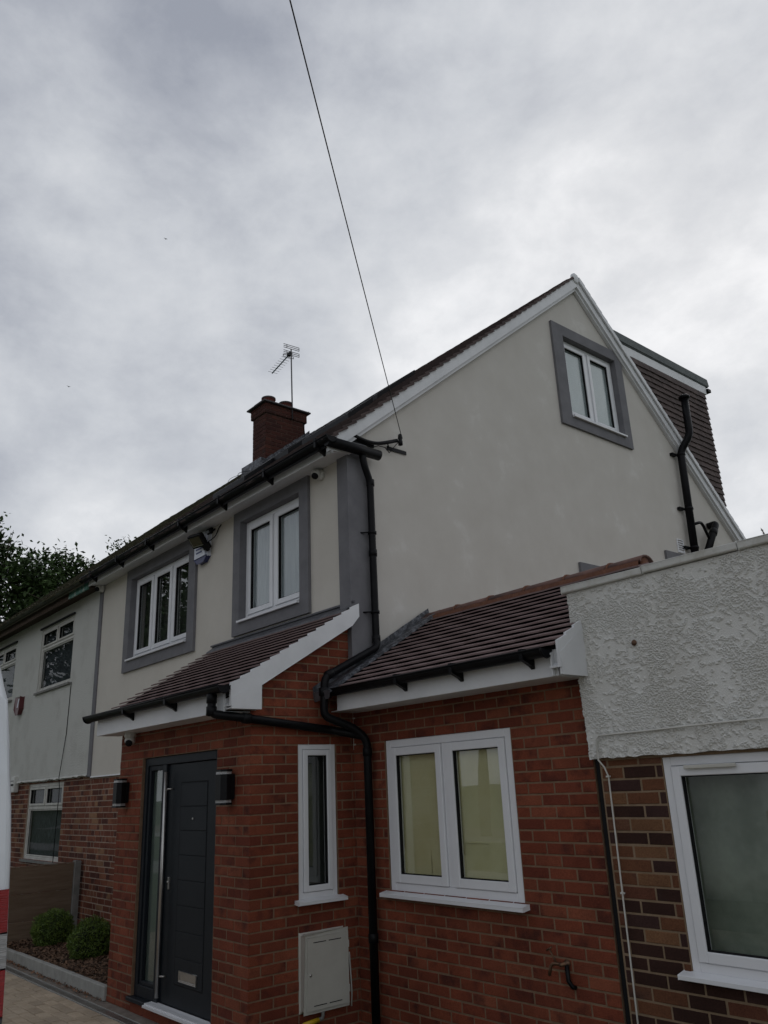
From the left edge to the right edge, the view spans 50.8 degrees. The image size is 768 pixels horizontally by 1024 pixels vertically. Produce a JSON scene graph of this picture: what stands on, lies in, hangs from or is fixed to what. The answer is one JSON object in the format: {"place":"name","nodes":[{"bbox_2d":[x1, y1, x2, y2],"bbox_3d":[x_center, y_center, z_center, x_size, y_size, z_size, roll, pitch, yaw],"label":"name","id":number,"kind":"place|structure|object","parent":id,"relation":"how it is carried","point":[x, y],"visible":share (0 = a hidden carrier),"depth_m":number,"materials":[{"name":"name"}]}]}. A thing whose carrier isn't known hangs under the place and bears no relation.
{"place":"outdoors","nodes":[
{"label":"outdoors","id":0,"kind":"place"},
{"bbox_2d":[2,971,120,1023],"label":"driveway","id":1,"kind":"structure","parent":0,"point":[25,1002],"depth_m":7.43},
{"bbox_2d":[0,667,10,1023],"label":"van","id":2,"kind":"object","parent":1,"relation":"on","point":[5,821],"visible":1,"depth_m":3.49,"materials":[{"name":"white paint"}]},
{"bbox_2d":[0,0,767,620],"label":"sky","id":3,"kind":"structure","parent":0,"point":[485,155],"materials":[{"name":"grey"}]},
{"bbox_3d":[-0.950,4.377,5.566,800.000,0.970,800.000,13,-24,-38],"label":"ground","id":4,"kind":"structure","parent":0,"visible":0},
{"bbox_2d":[0,512,68,623],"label":"broadleaf tree","id":5,"kind":"object","parent":4,"relation":"on","point":[9,573],"visible":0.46,"depth_m":26.25,"materials":[{"name":"green plant"}]},
{"bbox_2d":[7,860,81,942],"bbox_3d":[-5.160,5.108,10.199,2.587,1.122,0.110,13,-24,-38],"label":"fence","id":6,"kind":"object","parent":4,"relation":"on","point":[25,906],"visible":0.71,"depth_m":10.72,"materials":[{"name":"wood"}]},
{"bbox_2d":[0,539,98,619],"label":"broadleaf tree","id":7,"kind":"object","parent":4,"relation":"on","point":[57,574],"visible":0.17,"depth_m":26.06,"materials":[{"name":"green plant"}]},
{"bbox_2d":[6,961,102,1003],"bbox_3d":[-3.798,5.118,8.818,0.090,0.101,3.580,13,-24,-38],"label":"dirt strip","id":8,"kind":"object","parent":4,"relation":"on","point":[69,990],"visible":0.33,"depth_m":8.39,"materials":[{"name":"soil"}]},
{"bbox_2d":[7,959,100,1000],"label":"fallen leaves","id":9,"kind":"object","parent":8,"relation":"on","point":[66,985],"visible":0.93,"depth_m":8.36,"materials":[{"name":"brown plant"}]},
{"bbox_2d":[6,948,106,1001],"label":"kerb","id":10,"kind":"structure","parent":4,"relation":"on","point":[90,986],"depth_m":8.47,"materials":[{"name":"concrete"}]},
{"bbox_2d":[7,938,108,984],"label":"bark mulch","id":11,"kind":"object","parent":4,"relation":"on","point":[53,950],"visible":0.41,"depth_m":8.98,"materials":[{"name":"brown wood"}]},
{"bbox_2d":[29,907,74,946],"bbox_3d":[-4.129,5.189,10.080,0.546,0.469,0.560,13,-24,-38],"label":"box ball","id":12,"kind":"object","parent":11,"relation":"on","point":[50,927],"visible":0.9,"depth_m":9.95,"materials":[{"name":"green plant"}]},
{"bbox_2d":[66,915,110,960],"bbox_3d":[-3.305,4.837,9.156,0.547,0.513,0.568,-8,-20,15],"label":"box ball","id":13,"kind":"object","parent":11,"relation":"on","point":[89,937],"visible":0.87,"depth_m":9.02,"materials":[{"name":"green plant"}]},
{"bbox_2d":[6,965,139,1023],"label":"drain channel","id":14,"kind":"object","parent":4,"relation":"on","point":[110,1014],"visible":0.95,"depth_m":7.75,"materials":[{"name":"concrete"}]},
{"bbox_2d":[0,474,241,925],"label":"house","id":15,"kind":"structure","parent":4,"relation":"on","point":[47,653],"depth_m":13.12,"materials":[{"name":"white paint"}]},
{"bbox_2d":[0,644,17,699],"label":"window","id":16,"kind":"structure","parent":15,"relation":"in","point":[8,656],"depth_m":15.65,"materials":[{"name":"white plastic"}]},
{"bbox_2d":[11,776,18,792],"bbox_3d":[-6.339,4.676,13.872,0.094,0.265,0.200,13,-24,-38],"label":"motion sensor light","id":17,"kind":"object","parent":15,"relation":"attached to","point":[14,785],"visible":0.87,"depth_m":13.80,"materials":[{"name":"grey plastic"}]},
{"bbox_2d":[13,696,24,715],"bbox_3d":[-6.498,3.460,14.400,0.094,0.324,0.324,13,-24,-38],"label":"alarm box","id":18,"kind":"object","parent":15,"relation":"attached to","point":[18,706],"visible":1,"depth_m":14.33,"materials":[{"name":"red plastic"}]},
{"bbox_2d":[24,782,63,861],"bbox_3d":[-5.300,4.852,12.691,0.102,1.175,1.690,13,-24,-38],"label":"window","id":19,"kind":"structure","parent":15,"relation":"in","point":[43,805],"depth_m":12.79,"materials":[{"name":"white plastic"}]},
{"bbox_2d":[38,615,74,691],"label":"window","id":20,"kind":"structure","parent":15,"relation":"in","point":[57,650],"depth_m":13.63,"materials":[{"name":"white"}]},
{"bbox_2d":[0,500,210,624],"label":"roof moss","id":21,"kind":"object","parent":15,"relation":"on","point":[85,574],"visible":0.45,"depth_m":12.92,"materials":[{"name":"green plant"}]},
{"bbox_2d":[105,535,136,554],"bbox_3d":[-7.852,5.777,26.283,3.606,10.871,2.457,13,-24,-38],"label":"broadleaf tree","id":22,"kind":"object","parent":4,"relation":"on","point":[117,548],"visible":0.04,"depth_m":27.02,"materials":[{"name":"green plant"}]},
{"bbox_2d":[95,1001,158,1023],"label":"paving edge strip","id":23,"kind":"object","parent":4,"relation":"on","point":[125,1013],"visible":0.4,"depth_m":7.12,"materials":[{"name":"concrete"}]},
{"bbox_2d":[79,273,745,1023],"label":"house","id":24,"kind":"structure","parent":4,"relation":"on","point":[359,669],"depth_m":7.19,"materials":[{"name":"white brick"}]},
{"bbox_2d":[95,585,104,591],"bbox_3d":[-4.317,1.156,12.249,0.130,0.115,0.115,13,-24,-38],"label":"security camera","id":25,"kind":"object","parent":24,"relation":"attached to","point":[99,588],"visible":1,"depth_m":12.22,"materials":[{"name":"grey plastic"}]},
{"bbox_2d":[112,778,129,807],"bbox_3d":[-2.601,2.777,7.989,0.131,0.271,0.157,13,-24,-38],"label":"wall lamp","id":26,"kind":"object","parent":24,"relation":"attached to","point":[120,792],"visible":1,"depth_m":7.94,"materials":[{"name":"black metal"}]},
{"bbox_2d":[124,733,135,746],"bbox_3d":[-2.514,2.257,8.005,0.115,0.129,0.116,13,-24,-38],"label":"security camera","id":27,"kind":"object","parent":24,"relation":"attached to","point":[130,739],"visible":1,"depth_m":7.97,"materials":[{"name":"grey plastic"}]},
{"bbox_2d":[124,554,188,661],"bbox_3d":[-2.912,1.276,10.712,0.277,1.181,1.796,13,-24,-38],"label":"window","id":28,"kind":"structure","parent":24,"relation":"in","point":[167,587],"depth_m":10.83,"materials":[{"name":"white plastic"}]},
{"bbox_2d":[154,760,216,1020],"bbox_3d":[-1.676,3.151,6.896,0.116,1.947,0.940,13,-24,-38],"label":"door","id":29,"kind":"structure","parent":24,"relation":"in","point":[186,959],"depth_m":6.90,"materials":[{"name":"black"}]},
{"bbox_2d":[193,530,211,564],"bbox_3d":[-2.226,0.447,9.911,0.086,0.388,0.344,14,-25,-40],"label":"alarm box","id":30,"kind":"object","parent":24,"relation":"attached to","point":[202,556],"visible":0.52,"depth_m":9.84,"materials":[{"name":"white plastic"}]},
{"bbox_2d":[187,524,221,550],"bbox_3d":[-2.174,0.306,9.733,0.268,0.322,0.405,13,-24,-38],"label":"floodlight","id":31,"kind":"object","parent":24,"relation":"attached to","point":[197,540],"visible":0.98,"depth_m":9.72,"materials":[{"name":"black metal"}]},
{"bbox_2d":[214,769,234,804],"bbox_3d":[-1.279,2.210,6.494,0.131,0.271,0.157,13,-24,-38],"label":"wall lamp","id":32,"kind":"object","parent":24,"relation":"attached to","point":[224,786],"visible":1,"depth_m":6.45,"materials":[{"name":"black metal"}]},
{"bbox_2d":[213,457,273,498],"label":"roof window","id":33,"kind":"structure","parent":24,"relation":"in","point":[251,473],"depth_m":10.83,"materials":[{"name":"grey glass"}]},
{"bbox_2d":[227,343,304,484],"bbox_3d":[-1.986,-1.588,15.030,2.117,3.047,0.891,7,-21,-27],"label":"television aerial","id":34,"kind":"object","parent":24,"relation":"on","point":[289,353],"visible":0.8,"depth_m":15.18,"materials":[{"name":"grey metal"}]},
{"bbox_2d":[236,497,298,622],"bbox_3d":[-1.183,0.526,8.723,0.233,1.174,1.194,13,-24,-38],"label":"window","id":35,"kind":"structure","parent":24,"relation":"in","point":[272,554],"depth_m":8.77,"materials":[{"name":"white plastic"}]},
{"bbox_2d":[266,426,323,461],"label":"roof window","id":36,"kind":"structure","parent":24,"relation":"in","point":[297,444],"depth_m":10.87,"materials":[{"name":"grey glass"}]},
{"bbox_2d":[311,469,324,480],"bbox_3d":[-0.680,-0.382,8.166,0.128,0.119,0.115,13,-24,-38],"label":"security camera","id":37,"kind":"object","parent":24,"relation":"attached to","point":[318,474],"visible":1,"depth_m":8.14,"materials":[{"name":"grey plastic"}]},
{"bbox_2d":[294,744,347,906],"bbox_3d":[-0.581,2.541,6.681,0.474,1.236,0.267,13,-24,-38],"label":"window","id":38,"kind":"structure","parent":24,"relation":"in","point":[316,762],"depth_m":6.71,"materials":[{"name":"white plastic"}]},
{"bbox_2d":[298,926,349,1015],"bbox_3d":[-0.462,3.544,6.266,0.431,0.551,0.093,13,-24,-38],"label":"gas meter box","id":39,"kind":"object","parent":24,"relation":"attached to","point":[324,984],"visible":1,"depth_m":6.22,"materials":[{"name":"white plastic"}]},
{"bbox_2d":[302,1011,324,1023],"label":"gas pipe","id":40,"kind":"object","parent":39,"relation":"attached to","point":[316,1020],"visible":1,"depth_m":6.07,"materials":[{"name":"plastic"}]},
{"bbox_2d":[306,931,349,1012],"bbox_3d":[-0.433,3.538,6.244,0.400,0.500,0.017,13,-24,-38],"label":"door","id":41,"kind":"structure","parent":39,"relation":"in","point":[327,955],"depth_m":6.23,"materials":[{"name":"white plastic"}]},
{"bbox_2d":[302,397,372,444],"bbox_3d":[-0.594,-1.123,10.202,0.400,0.435,0.980,13,-24,-38],"label":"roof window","id":42,"kind":"structure","parent":24,"relation":"in","point":[361,406],"depth_m":9.96,"materials":[{"name":"black metal"}]},
{"bbox_2d":[349,952,352,1005],"bbox_3d":[-0.264,3.700,6.411,0.027,0.381,0.015,13,-24,-38],"label":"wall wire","id":43,"kind":"object","parent":24,"relation":"attached to","point":[350,978],"depth_m":6.41,"materials":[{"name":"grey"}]},
{"bbox_2d":[334,370,414,419],"bbox_3d":[-0.133,-1.582,11.222,0.700,0.683,0.950,13,-24,-38],"label":"roof window","id":44,"kind":"structure","parent":24,"relation":"in","point":[386,389],"depth_m":10.94,"materials":[{"name":"grey glass"}]},
{"bbox_2d":[352,434,405,454],"bbox_3d":[-0.041,-0.716,8.182,0.783,0.274,0.116,13,-24,-38],"label":"line bracket","id":45,"kind":"object","parent":24,"relation":"attached to","point":[369,443],"visible":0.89,"depth_m":8.20,"materials":[{"name":"black metal"}]},
{"bbox_2d":[380,727,529,912],"bbox_3d":[0.472,2.271,6.067,0.157,1.204,1.481,13,-24,-38],"label":"window","id":46,"kind":"structure","parent":24,"relation":"in","point":[453,818],"depth_m":6.02,"materials":[{"name":"white plastic"}]},
{"bbox_2d":[546,946,576,989],"bbox_3d":[1.101,2.845,5.043,0.175,0.238,0.080,-17,-23,35],"label":"garden tap","id":47,"kind":"object","parent":24,"relation":"attached to","point":[566,963],"visible":1,"depth_m":5.03,"materials":[{"name":"gold metal"}]},
{"bbox_2d":[563,341,627,437],"bbox_3d":[2.889,-1.722,11.260,1.226,1.244,0.182,13,-24,-38],"label":"window","id":48,"kind":"structure","parent":24,"relation":"in","point":[589,376],"depth_m":11.34,"materials":[{"name":"white plastic"}]},
{"bbox_2d":[560,533,767,1023],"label":"outbuilding","id":49,"kind":"structure","parent":4,"relation":"on","point":[673,686],"depth_m":4.65,"materials":[{"name":"paint"}]},
{"bbox_2d":[662,751,767,993],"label":"window","id":50,"kind":"structure","parent":49,"relation":"in","point":[719,816],"depth_m":4.51,"materials":[{"name":"white plastic"}]},
{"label":"far pavement","id":51,"kind":"structure","parent":0,"visible":0},
{"bbox_3d":[-2.994,-7.308,-16.536,0.278,7.971,0.278,13,-24,-38],"label":"telegraph pole","id":52,"kind":"object","parent":51,"relation":"on","visible":0},
{"bbox_2d":[289,0,400,433],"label":"overhead cable","id":53,"kind":"object","parent":52,"relation":"attached to","point":[338,191],"visible":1,"depth_m":4.95,"materials":[{"name":"black metal"}]}
]}

